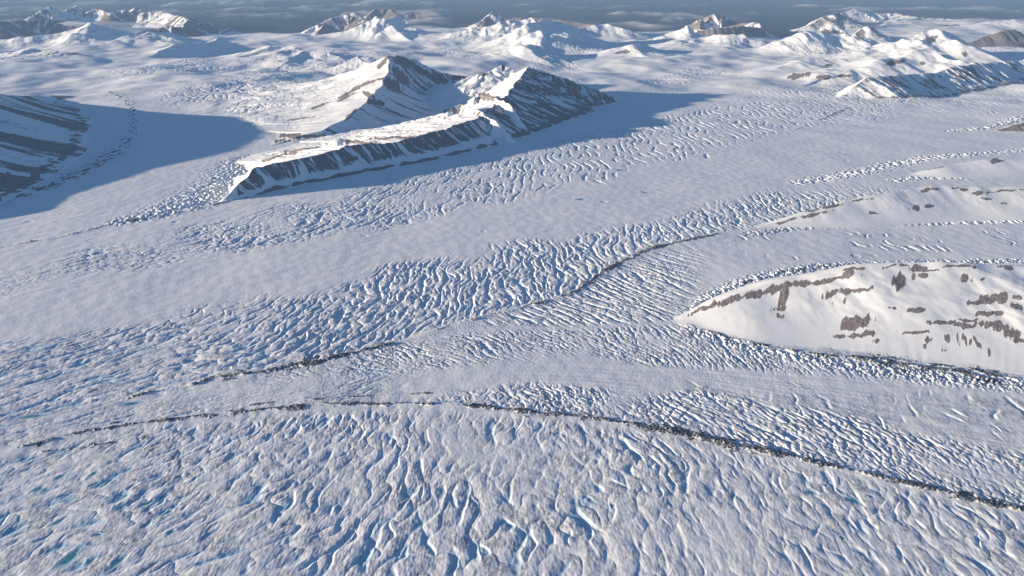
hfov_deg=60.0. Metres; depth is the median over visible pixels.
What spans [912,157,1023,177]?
hill
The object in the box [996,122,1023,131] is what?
hill
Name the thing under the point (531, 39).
mountain
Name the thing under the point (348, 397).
moraine
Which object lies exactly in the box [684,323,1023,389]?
moraine
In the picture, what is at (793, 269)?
moraine
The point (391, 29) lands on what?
hill
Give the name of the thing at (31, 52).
hill
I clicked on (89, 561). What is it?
meltwater pool
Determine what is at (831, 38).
mountain
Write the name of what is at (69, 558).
meltwater pool
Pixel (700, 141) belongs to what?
glacier
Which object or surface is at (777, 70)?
hill
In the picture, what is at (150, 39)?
hill
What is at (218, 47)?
hill
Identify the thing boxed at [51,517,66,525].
meltwater pool
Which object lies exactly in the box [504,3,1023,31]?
fog
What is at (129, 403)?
meltwater pool
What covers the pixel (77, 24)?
fog
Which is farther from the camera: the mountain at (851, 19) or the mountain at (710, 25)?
the mountain at (851, 19)
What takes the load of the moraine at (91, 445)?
on the glacier
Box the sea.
[0,0,1023,42]
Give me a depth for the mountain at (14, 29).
24688.60 m
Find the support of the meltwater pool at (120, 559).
on the glacier
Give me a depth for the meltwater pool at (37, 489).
2771.01 m
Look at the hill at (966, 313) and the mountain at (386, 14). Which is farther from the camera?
the mountain at (386, 14)
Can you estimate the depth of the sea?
49022.81 m
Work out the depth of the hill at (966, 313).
4060.39 m
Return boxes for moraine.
[0,90,144,206]
[0,429,195,457]
[4,199,235,245]
[13,400,1023,512]
[118,341,397,399]
[241,390,461,406]
[419,233,718,334]
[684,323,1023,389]
[721,262,861,289]
[794,108,848,129]
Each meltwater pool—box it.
[16,414,45,418]
[31,486,42,491]
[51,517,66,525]
[55,545,82,567]
[85,557,95,565]
[107,555,126,571]
[122,402,141,405]
[141,499,154,506]
[805,490,815,494]
[848,496,861,504]
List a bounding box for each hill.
[0,22,138,50]
[0,48,80,59]
[106,31,208,47]
[142,38,254,57]
[216,46,370,74]
[322,16,433,41]
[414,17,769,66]
[614,25,707,43]
[676,261,1023,372]
[737,59,855,77]
[757,185,1023,227]
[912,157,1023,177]
[937,19,1023,29]
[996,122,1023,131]
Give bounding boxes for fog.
[0,0,450,27]
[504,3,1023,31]
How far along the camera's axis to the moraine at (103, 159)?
8084.65 m
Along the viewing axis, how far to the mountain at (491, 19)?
28947.60 m
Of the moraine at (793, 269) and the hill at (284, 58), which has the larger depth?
the hill at (284, 58)
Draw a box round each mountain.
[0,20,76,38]
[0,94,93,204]
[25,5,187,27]
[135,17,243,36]
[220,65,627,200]
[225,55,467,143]
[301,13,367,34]
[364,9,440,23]
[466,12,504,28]
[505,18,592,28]
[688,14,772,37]
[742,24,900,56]
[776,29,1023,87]
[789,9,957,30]
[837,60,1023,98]
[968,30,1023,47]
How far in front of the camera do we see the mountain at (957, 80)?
12515.11 m
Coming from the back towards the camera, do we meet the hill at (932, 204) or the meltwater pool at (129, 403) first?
the hill at (932, 204)
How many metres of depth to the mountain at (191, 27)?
25565.75 m
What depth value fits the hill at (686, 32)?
22250.50 m
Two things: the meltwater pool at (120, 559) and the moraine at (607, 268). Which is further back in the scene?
the moraine at (607, 268)
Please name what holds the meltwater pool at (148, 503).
on the glacier
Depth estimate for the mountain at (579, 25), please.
29972.08 m
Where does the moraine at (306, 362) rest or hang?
on the glacier
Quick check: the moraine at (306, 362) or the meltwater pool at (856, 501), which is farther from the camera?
the moraine at (306, 362)
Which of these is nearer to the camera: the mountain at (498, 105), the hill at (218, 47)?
the mountain at (498, 105)
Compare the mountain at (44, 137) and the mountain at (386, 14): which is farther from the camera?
the mountain at (386, 14)
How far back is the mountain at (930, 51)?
14480.64 m
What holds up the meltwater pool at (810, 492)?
on the glacier
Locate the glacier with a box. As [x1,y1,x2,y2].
[0,21,1023,575]
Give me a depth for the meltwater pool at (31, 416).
3237.19 m
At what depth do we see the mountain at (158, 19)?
30022.34 m
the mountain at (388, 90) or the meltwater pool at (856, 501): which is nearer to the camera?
the meltwater pool at (856, 501)

